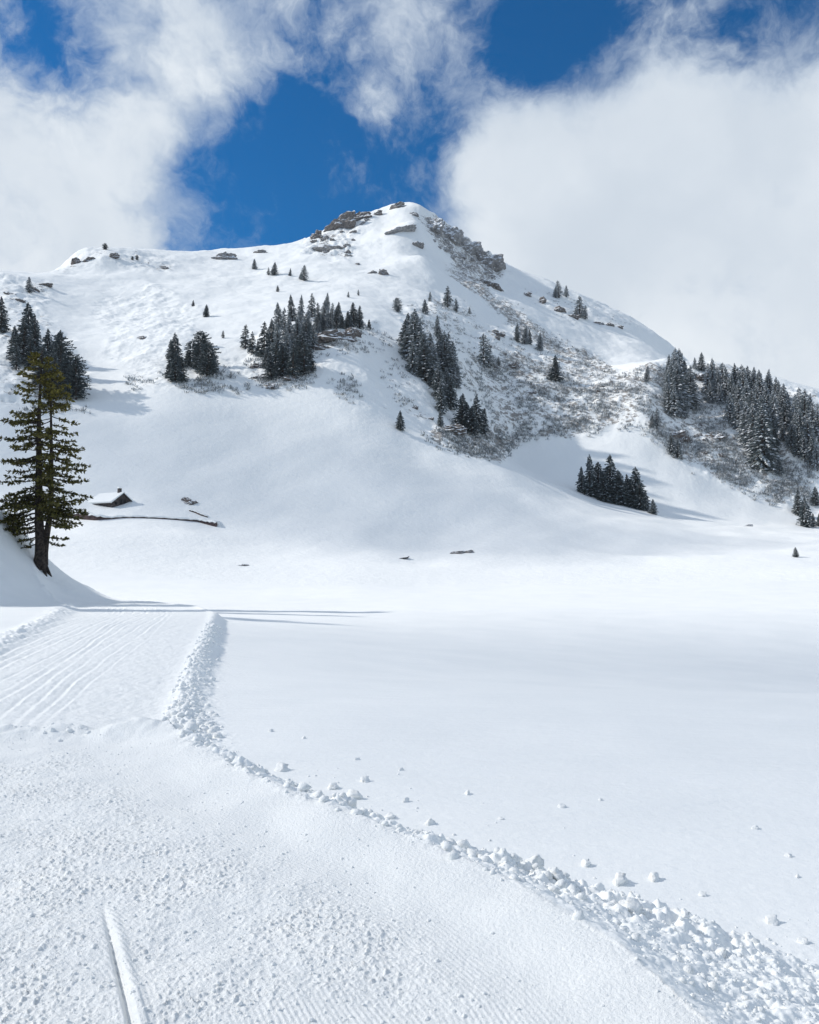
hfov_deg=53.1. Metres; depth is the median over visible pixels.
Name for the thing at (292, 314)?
spruce tree
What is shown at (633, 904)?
snow clod
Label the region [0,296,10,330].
spruce tree
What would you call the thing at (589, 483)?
spruce tree
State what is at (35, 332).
spruce tree
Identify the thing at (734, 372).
spruce tree
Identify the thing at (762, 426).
spruce tree
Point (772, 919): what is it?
snow clod
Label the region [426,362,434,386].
spruce tree
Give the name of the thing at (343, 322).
spruce tree
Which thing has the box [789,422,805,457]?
spruce tree
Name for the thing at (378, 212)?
rock outcrop
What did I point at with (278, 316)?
spruce tree
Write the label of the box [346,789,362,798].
snow clod
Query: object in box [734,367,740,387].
spruce tree
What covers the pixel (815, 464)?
spruce tree
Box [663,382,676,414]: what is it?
spruce tree
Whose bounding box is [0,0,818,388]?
sky
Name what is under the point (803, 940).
snow clod
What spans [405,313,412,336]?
spruce tree
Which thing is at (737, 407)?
spruce tree
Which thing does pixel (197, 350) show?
spruce tree
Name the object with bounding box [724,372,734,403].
spruce tree
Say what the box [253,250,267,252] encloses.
rock outcrop
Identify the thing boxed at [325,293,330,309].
spruce tree
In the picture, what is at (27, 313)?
spruce tree
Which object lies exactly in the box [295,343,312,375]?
spruce tree
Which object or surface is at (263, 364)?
spruce tree
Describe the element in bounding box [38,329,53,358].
spruce tree
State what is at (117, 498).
cabin
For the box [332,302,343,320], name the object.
spruce tree
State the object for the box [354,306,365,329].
spruce tree
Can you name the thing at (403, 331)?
spruce tree
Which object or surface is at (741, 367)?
spruce tree
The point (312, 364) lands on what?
spruce tree
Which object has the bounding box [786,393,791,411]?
spruce tree
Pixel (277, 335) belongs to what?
spruce tree
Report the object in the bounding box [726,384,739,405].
spruce tree
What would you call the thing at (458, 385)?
spruce tree
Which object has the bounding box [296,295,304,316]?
spruce tree
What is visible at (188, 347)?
spruce tree
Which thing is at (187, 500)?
rock outcrop
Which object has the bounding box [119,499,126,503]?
window
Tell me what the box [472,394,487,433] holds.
spruce tree
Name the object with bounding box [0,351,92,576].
conifer tree
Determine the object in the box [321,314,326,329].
spruce tree
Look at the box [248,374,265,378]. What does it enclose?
rock outcrop
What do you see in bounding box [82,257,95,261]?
rock outcrop
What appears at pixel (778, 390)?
spruce tree
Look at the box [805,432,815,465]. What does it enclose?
spruce tree
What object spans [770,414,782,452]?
spruce tree
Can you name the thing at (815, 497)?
spruce tree
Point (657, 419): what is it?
spruce tree
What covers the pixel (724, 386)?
spruce tree
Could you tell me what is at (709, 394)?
spruce tree
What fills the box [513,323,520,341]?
spruce tree
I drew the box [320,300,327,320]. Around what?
spruce tree
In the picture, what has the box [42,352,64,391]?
spruce tree
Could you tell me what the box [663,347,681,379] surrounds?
spruce tree
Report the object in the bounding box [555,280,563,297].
spruce tree
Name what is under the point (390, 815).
snow clod
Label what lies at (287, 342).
spruce tree
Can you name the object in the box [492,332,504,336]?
rock outcrop
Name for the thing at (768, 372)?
spruce tree
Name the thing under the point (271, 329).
spruce tree
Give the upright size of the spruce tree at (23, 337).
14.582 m
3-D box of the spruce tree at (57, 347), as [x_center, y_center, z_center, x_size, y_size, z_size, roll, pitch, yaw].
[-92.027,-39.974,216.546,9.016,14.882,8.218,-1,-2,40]
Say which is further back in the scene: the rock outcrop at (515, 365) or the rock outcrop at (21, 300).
the rock outcrop at (515, 365)
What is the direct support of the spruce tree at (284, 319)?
on the mountain
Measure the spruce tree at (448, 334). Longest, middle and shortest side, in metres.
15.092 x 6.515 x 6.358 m
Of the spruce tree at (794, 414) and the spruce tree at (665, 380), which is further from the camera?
the spruce tree at (665, 380)
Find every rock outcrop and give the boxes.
[15,298,25,302]
[27,287,39,292]
[39,283,52,287]
[71,257,80,264]
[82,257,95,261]
[109,252,119,258]
[181,497,198,504]
[211,251,237,259]
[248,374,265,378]
[251,363,263,368]
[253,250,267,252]
[264,384,276,388]
[278,375,302,380]
[309,344,330,349]
[310,230,322,239]
[311,244,345,251]
[314,329,356,343]
[323,210,355,231]
[345,327,361,337]
[354,211,371,220]
[374,210,382,214]
[378,269,389,274]
[384,223,416,234]
[389,201,405,209]
[412,241,423,248]
[427,218,444,233]
[442,226,465,245]
[443,424,466,434]
[450,551,464,553]
[462,241,483,255]
[476,251,488,260]
[480,279,503,291]
[481,254,505,271]
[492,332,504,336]
[508,362,519,369]
[524,292,531,296]
[539,296,545,303]
[553,306,565,312]
[568,314,579,319]
[671,430,685,438]
[680,435,689,442]
[693,373,710,380]
[705,433,725,440]
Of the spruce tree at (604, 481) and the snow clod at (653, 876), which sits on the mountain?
the spruce tree at (604, 481)
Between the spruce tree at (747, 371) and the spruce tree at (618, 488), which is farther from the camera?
the spruce tree at (747, 371)
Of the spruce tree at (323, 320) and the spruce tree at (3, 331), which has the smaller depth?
the spruce tree at (3, 331)
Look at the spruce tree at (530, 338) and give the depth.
383.35 m
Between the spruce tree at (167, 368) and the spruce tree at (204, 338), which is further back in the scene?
the spruce tree at (204, 338)
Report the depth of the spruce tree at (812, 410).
300.85 m
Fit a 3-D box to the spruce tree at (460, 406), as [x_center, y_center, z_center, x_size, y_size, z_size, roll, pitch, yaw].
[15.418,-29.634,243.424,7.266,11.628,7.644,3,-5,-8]
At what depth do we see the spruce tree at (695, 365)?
354.96 m
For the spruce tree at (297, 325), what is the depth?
246.75 m
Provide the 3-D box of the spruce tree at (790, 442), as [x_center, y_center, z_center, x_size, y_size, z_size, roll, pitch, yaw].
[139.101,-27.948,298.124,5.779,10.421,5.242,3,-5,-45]
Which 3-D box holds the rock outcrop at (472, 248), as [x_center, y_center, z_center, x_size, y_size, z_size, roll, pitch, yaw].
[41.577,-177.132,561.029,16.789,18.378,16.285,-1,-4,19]
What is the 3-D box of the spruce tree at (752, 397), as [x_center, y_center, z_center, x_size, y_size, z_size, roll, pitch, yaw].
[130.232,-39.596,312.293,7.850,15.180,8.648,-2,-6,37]
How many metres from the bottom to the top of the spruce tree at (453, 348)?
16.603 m
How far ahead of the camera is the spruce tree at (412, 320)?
271.86 m
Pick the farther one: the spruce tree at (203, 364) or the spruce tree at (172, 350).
the spruce tree at (172, 350)
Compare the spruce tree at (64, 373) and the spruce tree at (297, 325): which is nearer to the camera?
the spruce tree at (64, 373)
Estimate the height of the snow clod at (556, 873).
0.100 m
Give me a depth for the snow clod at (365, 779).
9.20 m
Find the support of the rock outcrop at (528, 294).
on the mountain
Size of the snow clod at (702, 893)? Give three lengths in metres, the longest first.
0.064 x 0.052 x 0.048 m
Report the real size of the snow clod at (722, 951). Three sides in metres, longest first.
0.076 x 0.068 x 0.056 m
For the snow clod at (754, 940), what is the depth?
4.44 m
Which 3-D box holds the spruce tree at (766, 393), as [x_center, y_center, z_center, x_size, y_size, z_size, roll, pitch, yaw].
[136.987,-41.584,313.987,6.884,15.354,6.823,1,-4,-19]
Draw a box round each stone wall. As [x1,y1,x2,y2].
[73,512,219,526]
[189,509,207,517]
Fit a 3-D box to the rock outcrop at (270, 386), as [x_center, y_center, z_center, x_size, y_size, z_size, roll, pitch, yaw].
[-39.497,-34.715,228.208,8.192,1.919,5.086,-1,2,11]
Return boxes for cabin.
[88,487,133,507]
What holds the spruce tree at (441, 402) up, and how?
on the mountain
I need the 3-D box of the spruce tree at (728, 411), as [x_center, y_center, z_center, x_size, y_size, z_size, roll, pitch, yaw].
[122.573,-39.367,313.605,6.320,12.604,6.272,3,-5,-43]
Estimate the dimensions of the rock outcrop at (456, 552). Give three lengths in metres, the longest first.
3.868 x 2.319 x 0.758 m
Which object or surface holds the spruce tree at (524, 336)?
on the mountain
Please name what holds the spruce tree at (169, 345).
on the mountain
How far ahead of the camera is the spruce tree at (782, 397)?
319.26 m
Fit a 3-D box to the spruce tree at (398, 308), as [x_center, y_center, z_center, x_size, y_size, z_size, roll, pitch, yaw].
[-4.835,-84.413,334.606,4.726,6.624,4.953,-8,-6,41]
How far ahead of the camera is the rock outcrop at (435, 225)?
539.64 m
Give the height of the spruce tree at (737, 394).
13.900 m
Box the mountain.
[0,202,818,585]
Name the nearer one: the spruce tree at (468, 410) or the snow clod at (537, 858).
the snow clod at (537, 858)
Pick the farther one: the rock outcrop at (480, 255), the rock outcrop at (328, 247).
the rock outcrop at (480, 255)
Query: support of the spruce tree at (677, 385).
on the mountain
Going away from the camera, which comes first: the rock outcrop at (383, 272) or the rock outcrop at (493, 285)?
the rock outcrop at (383, 272)
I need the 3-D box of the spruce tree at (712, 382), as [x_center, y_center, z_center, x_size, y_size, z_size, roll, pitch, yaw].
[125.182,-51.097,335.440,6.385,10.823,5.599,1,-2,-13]
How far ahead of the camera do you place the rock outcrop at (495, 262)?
555.01 m
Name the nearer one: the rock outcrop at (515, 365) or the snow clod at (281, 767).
the snow clod at (281, 767)
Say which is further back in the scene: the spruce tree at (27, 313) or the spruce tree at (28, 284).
the spruce tree at (28, 284)
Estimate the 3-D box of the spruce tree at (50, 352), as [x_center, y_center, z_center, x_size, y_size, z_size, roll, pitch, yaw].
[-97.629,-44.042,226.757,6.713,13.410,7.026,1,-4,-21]
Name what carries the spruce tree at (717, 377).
on the mountain
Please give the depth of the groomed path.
3.88 m
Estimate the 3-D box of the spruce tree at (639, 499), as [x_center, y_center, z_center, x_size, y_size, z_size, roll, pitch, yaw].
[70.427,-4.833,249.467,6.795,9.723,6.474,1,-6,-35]
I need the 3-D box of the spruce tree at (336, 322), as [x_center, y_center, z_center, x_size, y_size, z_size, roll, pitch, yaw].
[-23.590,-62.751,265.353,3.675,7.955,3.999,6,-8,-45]
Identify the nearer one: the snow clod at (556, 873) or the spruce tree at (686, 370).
the snow clod at (556, 873)
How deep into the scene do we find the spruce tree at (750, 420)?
300.02 m
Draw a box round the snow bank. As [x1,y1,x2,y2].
[0,505,112,603]
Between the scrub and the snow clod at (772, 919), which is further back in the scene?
the scrub
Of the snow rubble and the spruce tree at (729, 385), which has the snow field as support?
the snow rubble
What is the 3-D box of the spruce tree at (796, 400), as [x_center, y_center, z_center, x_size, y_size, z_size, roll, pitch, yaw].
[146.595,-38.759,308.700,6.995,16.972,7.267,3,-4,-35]
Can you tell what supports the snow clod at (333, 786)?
on the snow field
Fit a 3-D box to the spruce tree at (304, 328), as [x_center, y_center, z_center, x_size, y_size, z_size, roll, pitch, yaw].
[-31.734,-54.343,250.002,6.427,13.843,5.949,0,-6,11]
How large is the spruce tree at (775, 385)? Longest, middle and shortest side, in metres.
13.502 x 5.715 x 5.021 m
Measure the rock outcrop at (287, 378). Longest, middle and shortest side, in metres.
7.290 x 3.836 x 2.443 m
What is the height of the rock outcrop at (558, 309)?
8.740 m
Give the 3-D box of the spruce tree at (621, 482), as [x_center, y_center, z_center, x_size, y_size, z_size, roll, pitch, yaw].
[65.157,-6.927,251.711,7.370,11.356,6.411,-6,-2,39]
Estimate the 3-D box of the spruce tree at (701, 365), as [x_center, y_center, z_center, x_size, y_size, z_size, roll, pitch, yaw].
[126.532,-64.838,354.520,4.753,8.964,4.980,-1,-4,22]
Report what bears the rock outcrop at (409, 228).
on the mountain
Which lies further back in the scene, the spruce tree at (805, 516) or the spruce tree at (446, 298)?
the spruce tree at (446, 298)
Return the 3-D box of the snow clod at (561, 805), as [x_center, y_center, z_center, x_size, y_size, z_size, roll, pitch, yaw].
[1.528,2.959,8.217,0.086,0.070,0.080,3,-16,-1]
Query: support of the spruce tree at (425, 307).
on the mountain
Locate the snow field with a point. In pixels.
(674, 727)
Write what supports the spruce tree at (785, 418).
on the mountain
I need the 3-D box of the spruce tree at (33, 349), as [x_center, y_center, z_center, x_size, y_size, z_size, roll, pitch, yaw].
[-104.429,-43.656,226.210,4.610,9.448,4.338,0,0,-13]
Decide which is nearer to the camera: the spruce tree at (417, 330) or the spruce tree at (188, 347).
the spruce tree at (188, 347)
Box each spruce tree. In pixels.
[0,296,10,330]
[0,319,7,332]
[6,325,21,360]
[7,316,35,364]
[9,342,22,369]
[15,302,42,343]
[22,338,36,366]
[24,277,32,292]
[27,344,48,384]
[28,314,42,351]
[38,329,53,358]
[41,368,59,398]
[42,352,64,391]
[44,330,64,365]
[47,332,76,363]
[52,360,78,392]
[56,350,83,393]
[61,356,91,399]
[162,359,173,377]
[165,340,174,358]
[165,350,183,382]
[166,334,184,365]
[174,357,188,381]
[182,350,188,367]
[184,340,199,366]
[189,342,206,371]
[191,331,211,355]
[193,342,220,376]
[203,305,209,316]
[239,325,249,348]
[247,331,255,354]
[252,259,257,268]
[255,321,270,357]
[260,348,268,368]
[261,352,277,379]
[266,318,279,350]
[266,339,281,375]
[270,262,277,274]
[270,323,284,357]
[272,303,283,327]
[273,341,289,377]
[277,332,291,361]
[279,308,287,337]
[282,317,295,340]
[284,340,302,377]
[286,294,297,320]
[288,317,304,357]
[288,330,312,367]
[294,309,305,334]
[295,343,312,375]
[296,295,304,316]
[300,265,308,280]
[301,312,314,352]
[305,348,316,372]
[307,293,315,316]
[307,309,313,333]
[309,323,318,344]
[313,303,320,325]
[314,311,323,331]
[316,321,321,334]
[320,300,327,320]
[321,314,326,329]
[324,308,330,328]
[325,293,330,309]
[327,310,332,328]
[330,303,334,318]
[331,307,341,328]
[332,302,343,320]
[339,315,344,328]
[342,311,354,328]
[349,302,361,325]
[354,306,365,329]
[392,297,402,311]
[395,411,405,430]
[396,319,408,345]
[398,330,410,358]
[399,309,432,360]
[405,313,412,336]
[405,337,419,372]
[408,333,441,381]
[409,317,429,360]
[422,299,428,313]
[426,332,439,363]
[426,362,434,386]
[428,364,448,399]
[430,343,444,382]
[433,315,441,337]
[434,327,442,352]
[434,380,448,413]
[436,346,448,372]
[436,408,444,426]
[437,331,456,381]
[441,286,453,307]
[443,367,449,391]
[445,332,451,359]
[445,376,458,410]
[447,341,462,385]
[448,355,457,384]
[452,393,470,428]
[453,299,459,312]
[453,369,462,388]
[459,402,478,430]
[463,406,480,435]
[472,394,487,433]
[476,334,492,367]
[481,408,490,435]
[485,344,493,367]
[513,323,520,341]
[520,326,529,343]
[528,329,532,344]
[535,333,544,350]
[546,355,563,381]
[552,287,557,297]
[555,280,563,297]
[563,285,569,296]
[572,296,586,317]
[575,467,585,492]
[582,306,587,318]
[582,454,597,496]
[589,479,598,496]
[592,462,607,495]
[595,455,624,503]
[595,471,614,502]
[610,470,628,504]
[612,471,633,506]
[624,467,650,507]
[624,474,630,503]
[631,480,649,510]
[640,490,650,510]
[643,366,650,381]
[647,499,657,514]
[649,413,655,427]
[653,409,661,426]
[662,372,669,396]
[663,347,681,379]
[663,355,670,379]
[663,360,694,413]
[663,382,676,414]
[665,432,676,453]
[666,356,674,384]
[667,385,681,416]
[670,376,682,402]
[672,438,683,459]
[675,348,686,378]
[675,387,689,417]
[681,360,691,382]
[681,393,690,418]
[683,377,694,408]
[685,365,704,408]
[692,357,697,368]
[697,352,705,371]
[701,364,711,392]
[703,380,715,403]
[706,359,716,387]
[711,374,716,395]
[712,367,721,394]
[715,383,724,403]
[718,362,729,389]
[720,367,731,399]
[721,393,735,423]
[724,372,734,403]
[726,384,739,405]
[729,399,741,428]
[730,363,739,385]
[732,381,744,409]
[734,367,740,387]
[735,364,751,396]
[736,402,752,444]
[740,379,752,405]
[740,403,757,447]
[741,366,752,385]
[742,395,777,455]
[743,403,782,471]
[745,388,758,413]
[747,367,755,396]
[752,387,760,406]
[753,370,769,401]
[757,441,772,471]
[759,415,777,457]
[762,384,770,416]
[764,369,773,391]
[766,375,772,393]
[767,390,780,425]
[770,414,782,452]
[771,377,777,398]
[772,458,783,475]
[775,380,782,403]
[775,383,790,412]
[777,398,791,428]
[778,423,786,440]
[783,421,795,447]
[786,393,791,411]
[788,409,809,441]
[789,395,797,420]
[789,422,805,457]
[791,387,803,422]
[791,490,801,514]
[792,389,814,434]
[792,409,801,434]
[792,547,798,556]
[795,498,814,527]
[798,431,808,461]
[801,412,815,446]
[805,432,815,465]
[807,393,815,421]
[807,402,818,437]
[810,404,818,442]
[810,438,818,470]
[810,487,818,505]
[811,514,816,527]
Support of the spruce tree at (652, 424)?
on the mountain
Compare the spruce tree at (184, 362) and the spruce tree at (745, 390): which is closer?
the spruce tree at (184, 362)
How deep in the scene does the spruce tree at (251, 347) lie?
252.81 m
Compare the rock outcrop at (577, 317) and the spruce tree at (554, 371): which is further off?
the rock outcrop at (577, 317)
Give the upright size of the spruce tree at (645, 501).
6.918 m
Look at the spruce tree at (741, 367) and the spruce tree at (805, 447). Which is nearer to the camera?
the spruce tree at (805, 447)
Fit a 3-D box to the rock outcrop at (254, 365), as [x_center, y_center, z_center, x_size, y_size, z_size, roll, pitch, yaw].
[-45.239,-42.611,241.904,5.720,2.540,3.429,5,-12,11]
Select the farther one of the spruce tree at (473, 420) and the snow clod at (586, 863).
the spruce tree at (473, 420)
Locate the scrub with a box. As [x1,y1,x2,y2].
[10,289,818,510]
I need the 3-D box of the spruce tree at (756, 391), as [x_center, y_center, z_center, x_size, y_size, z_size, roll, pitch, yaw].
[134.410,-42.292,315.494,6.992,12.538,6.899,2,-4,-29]
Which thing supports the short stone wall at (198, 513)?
on the mountain
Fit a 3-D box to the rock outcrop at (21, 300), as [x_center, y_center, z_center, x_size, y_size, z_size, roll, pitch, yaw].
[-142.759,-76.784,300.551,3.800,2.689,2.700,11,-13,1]
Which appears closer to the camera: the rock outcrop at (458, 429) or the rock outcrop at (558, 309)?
the rock outcrop at (458, 429)
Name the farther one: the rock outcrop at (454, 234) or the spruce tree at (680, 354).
the rock outcrop at (454, 234)
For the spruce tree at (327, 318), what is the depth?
266.48 m
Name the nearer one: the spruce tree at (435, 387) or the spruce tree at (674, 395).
the spruce tree at (435, 387)
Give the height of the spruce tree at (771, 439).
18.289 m
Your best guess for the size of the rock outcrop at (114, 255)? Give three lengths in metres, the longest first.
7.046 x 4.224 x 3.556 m
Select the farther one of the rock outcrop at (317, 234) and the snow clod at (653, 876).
the rock outcrop at (317, 234)
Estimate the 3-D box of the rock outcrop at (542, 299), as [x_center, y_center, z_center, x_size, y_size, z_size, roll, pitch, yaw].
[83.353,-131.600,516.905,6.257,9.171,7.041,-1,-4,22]
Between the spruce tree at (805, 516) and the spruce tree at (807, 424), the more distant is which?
the spruce tree at (807, 424)
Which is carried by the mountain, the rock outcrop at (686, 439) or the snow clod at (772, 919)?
the rock outcrop at (686, 439)
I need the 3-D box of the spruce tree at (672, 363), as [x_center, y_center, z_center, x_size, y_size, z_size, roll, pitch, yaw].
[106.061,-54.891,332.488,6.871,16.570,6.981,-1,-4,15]
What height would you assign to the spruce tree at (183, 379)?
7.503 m
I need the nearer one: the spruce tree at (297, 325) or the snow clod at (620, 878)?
the snow clod at (620, 878)
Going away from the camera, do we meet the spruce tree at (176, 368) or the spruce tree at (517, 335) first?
the spruce tree at (176, 368)
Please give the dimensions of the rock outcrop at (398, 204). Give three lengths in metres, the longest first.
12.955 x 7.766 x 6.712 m
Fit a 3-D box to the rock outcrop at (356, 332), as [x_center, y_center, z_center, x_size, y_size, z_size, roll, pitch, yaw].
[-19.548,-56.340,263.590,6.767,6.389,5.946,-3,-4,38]
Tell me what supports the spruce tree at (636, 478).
on the mountain
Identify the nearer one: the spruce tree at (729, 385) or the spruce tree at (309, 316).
the spruce tree at (309, 316)
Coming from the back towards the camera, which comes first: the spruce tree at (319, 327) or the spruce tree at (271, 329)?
the spruce tree at (319, 327)
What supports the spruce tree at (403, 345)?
on the mountain
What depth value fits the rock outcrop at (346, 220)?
530.78 m
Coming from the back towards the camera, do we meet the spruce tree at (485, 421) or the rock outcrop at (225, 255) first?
the rock outcrop at (225, 255)
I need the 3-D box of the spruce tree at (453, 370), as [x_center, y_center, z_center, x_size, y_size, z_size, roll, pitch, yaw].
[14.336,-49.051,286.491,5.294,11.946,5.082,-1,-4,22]
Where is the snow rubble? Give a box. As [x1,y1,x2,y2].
[161,621,818,1023]
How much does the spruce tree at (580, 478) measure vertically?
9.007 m
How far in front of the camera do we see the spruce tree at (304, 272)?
398.43 m
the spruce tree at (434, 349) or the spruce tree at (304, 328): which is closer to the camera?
the spruce tree at (304, 328)
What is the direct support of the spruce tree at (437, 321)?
on the mountain
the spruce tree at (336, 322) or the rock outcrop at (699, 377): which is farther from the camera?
the rock outcrop at (699, 377)
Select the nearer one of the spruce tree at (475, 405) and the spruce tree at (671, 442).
the spruce tree at (475, 405)
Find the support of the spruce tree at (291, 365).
on the mountain
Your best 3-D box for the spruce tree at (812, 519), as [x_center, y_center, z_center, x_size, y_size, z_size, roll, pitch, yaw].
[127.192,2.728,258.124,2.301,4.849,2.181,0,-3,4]
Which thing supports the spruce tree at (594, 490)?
on the mountain
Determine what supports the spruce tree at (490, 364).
on the mountain
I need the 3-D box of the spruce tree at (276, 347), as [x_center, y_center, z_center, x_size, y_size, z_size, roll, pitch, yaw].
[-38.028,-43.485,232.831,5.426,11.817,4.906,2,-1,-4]
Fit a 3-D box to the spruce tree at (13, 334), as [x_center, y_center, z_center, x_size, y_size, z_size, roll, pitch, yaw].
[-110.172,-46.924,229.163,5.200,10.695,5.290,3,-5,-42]
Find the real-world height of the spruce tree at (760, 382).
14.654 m
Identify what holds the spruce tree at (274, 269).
on the mountain
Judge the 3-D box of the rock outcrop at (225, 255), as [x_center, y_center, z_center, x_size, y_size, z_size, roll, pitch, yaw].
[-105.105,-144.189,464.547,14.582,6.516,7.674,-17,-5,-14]
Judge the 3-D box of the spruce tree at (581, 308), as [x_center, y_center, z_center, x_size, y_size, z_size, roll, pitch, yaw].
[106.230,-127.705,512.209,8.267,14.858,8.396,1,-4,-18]
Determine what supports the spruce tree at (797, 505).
on the mountain
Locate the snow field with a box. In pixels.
[0,569,818,1023]
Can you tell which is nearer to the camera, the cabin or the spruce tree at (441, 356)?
the cabin
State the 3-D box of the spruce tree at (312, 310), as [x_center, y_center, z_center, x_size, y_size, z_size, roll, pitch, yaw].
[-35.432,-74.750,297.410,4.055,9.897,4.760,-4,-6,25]
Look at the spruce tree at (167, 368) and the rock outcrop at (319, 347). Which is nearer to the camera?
the spruce tree at (167, 368)
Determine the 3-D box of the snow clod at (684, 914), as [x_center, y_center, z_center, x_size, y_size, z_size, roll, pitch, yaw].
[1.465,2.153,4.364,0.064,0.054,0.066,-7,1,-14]
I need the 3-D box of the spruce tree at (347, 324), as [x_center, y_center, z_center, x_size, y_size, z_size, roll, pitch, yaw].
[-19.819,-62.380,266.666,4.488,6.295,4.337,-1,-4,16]
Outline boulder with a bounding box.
[484,267,491,273]
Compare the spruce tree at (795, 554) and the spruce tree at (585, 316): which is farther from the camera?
the spruce tree at (585, 316)
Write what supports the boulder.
on the mountain
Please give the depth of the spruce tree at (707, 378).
337.46 m
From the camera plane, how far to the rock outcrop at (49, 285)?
335.64 m
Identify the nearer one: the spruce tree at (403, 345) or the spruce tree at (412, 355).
the spruce tree at (412, 355)
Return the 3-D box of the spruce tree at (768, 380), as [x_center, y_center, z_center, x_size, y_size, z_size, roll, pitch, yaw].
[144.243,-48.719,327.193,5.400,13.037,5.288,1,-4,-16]
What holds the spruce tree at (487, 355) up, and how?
on the mountain
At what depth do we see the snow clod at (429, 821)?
7.65 m
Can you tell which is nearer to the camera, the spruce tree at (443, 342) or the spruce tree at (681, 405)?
the spruce tree at (443, 342)
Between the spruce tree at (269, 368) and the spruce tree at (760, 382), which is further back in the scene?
the spruce tree at (760, 382)
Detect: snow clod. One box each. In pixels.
[274,762,288,771]
[328,782,338,789]
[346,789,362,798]
[360,776,369,782]
[385,812,395,818]
[424,818,435,825]
[525,854,543,866]
[549,867,564,880]
[557,803,565,807]
[581,859,590,867]
[612,872,628,885]
[618,897,642,913]
[648,872,659,881]
[679,909,689,918]
[698,891,706,896]
[715,947,727,958]
[749,938,759,943]
[765,914,779,925]
[796,937,808,944]
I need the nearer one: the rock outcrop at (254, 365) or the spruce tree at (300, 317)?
the rock outcrop at (254, 365)
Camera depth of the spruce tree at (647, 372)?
332.27 m
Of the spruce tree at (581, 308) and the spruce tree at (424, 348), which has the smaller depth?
the spruce tree at (424, 348)
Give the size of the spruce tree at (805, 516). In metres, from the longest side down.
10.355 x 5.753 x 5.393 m
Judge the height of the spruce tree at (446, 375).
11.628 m
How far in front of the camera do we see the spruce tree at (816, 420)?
299.25 m
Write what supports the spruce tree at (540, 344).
on the mountain
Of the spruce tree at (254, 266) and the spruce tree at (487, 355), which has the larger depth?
the spruce tree at (254, 266)
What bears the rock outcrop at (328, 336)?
on the mountain
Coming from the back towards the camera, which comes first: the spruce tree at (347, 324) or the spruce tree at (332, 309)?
the spruce tree at (332, 309)
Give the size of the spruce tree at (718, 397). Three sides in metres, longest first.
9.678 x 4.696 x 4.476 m
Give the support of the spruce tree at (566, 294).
on the mountain
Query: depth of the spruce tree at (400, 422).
220.30 m
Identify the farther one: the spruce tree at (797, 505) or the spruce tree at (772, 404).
the spruce tree at (772, 404)
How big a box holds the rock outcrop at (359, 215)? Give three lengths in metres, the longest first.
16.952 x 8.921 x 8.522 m
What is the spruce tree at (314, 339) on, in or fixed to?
on the mountain
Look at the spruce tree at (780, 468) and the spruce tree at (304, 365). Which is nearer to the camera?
the spruce tree at (304, 365)
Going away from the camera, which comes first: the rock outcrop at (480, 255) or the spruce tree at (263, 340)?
the spruce tree at (263, 340)
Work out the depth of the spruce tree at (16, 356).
219.27 m
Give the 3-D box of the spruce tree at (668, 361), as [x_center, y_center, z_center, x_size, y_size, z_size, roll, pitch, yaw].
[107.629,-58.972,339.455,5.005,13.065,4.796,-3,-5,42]
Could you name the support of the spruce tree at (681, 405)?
on the mountain
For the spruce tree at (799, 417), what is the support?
on the mountain
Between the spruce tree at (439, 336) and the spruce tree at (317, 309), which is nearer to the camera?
the spruce tree at (317, 309)
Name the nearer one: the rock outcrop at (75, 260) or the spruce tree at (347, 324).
the spruce tree at (347, 324)
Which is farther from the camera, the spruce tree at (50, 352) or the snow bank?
the spruce tree at (50, 352)
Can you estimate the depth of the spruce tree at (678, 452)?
289.39 m
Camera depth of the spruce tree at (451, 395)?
252.59 m
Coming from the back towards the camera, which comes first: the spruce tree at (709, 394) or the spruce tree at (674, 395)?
the spruce tree at (709, 394)
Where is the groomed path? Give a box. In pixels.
[0,607,712,1023]
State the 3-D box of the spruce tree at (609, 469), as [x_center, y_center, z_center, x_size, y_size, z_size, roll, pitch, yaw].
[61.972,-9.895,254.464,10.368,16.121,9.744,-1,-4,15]
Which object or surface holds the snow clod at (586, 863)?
on the snow field
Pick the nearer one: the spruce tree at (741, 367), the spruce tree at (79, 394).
the spruce tree at (79, 394)
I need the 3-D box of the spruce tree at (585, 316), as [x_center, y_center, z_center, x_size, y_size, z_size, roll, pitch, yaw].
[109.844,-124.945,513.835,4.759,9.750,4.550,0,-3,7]
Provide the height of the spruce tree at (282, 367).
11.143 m
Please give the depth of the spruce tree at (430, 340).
285.46 m
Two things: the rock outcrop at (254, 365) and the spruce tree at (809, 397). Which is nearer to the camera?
the rock outcrop at (254, 365)
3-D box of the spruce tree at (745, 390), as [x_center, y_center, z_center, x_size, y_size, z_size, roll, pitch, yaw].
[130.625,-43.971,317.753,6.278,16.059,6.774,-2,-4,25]
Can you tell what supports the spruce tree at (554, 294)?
on the mountain
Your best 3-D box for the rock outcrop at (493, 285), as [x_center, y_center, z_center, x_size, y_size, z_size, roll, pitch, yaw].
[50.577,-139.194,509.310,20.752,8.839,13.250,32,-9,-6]
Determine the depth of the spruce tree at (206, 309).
309.71 m
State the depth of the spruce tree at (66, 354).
209.55 m
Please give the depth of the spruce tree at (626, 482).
255.32 m
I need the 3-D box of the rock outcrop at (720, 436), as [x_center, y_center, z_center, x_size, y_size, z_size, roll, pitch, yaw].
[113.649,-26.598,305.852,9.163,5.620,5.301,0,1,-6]
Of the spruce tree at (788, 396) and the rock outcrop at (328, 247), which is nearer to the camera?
the spruce tree at (788, 396)
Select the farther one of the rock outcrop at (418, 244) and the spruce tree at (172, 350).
the rock outcrop at (418, 244)
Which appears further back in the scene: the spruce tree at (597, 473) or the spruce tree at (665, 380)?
the spruce tree at (665, 380)
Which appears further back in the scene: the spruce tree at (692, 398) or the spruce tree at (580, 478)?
the spruce tree at (692, 398)

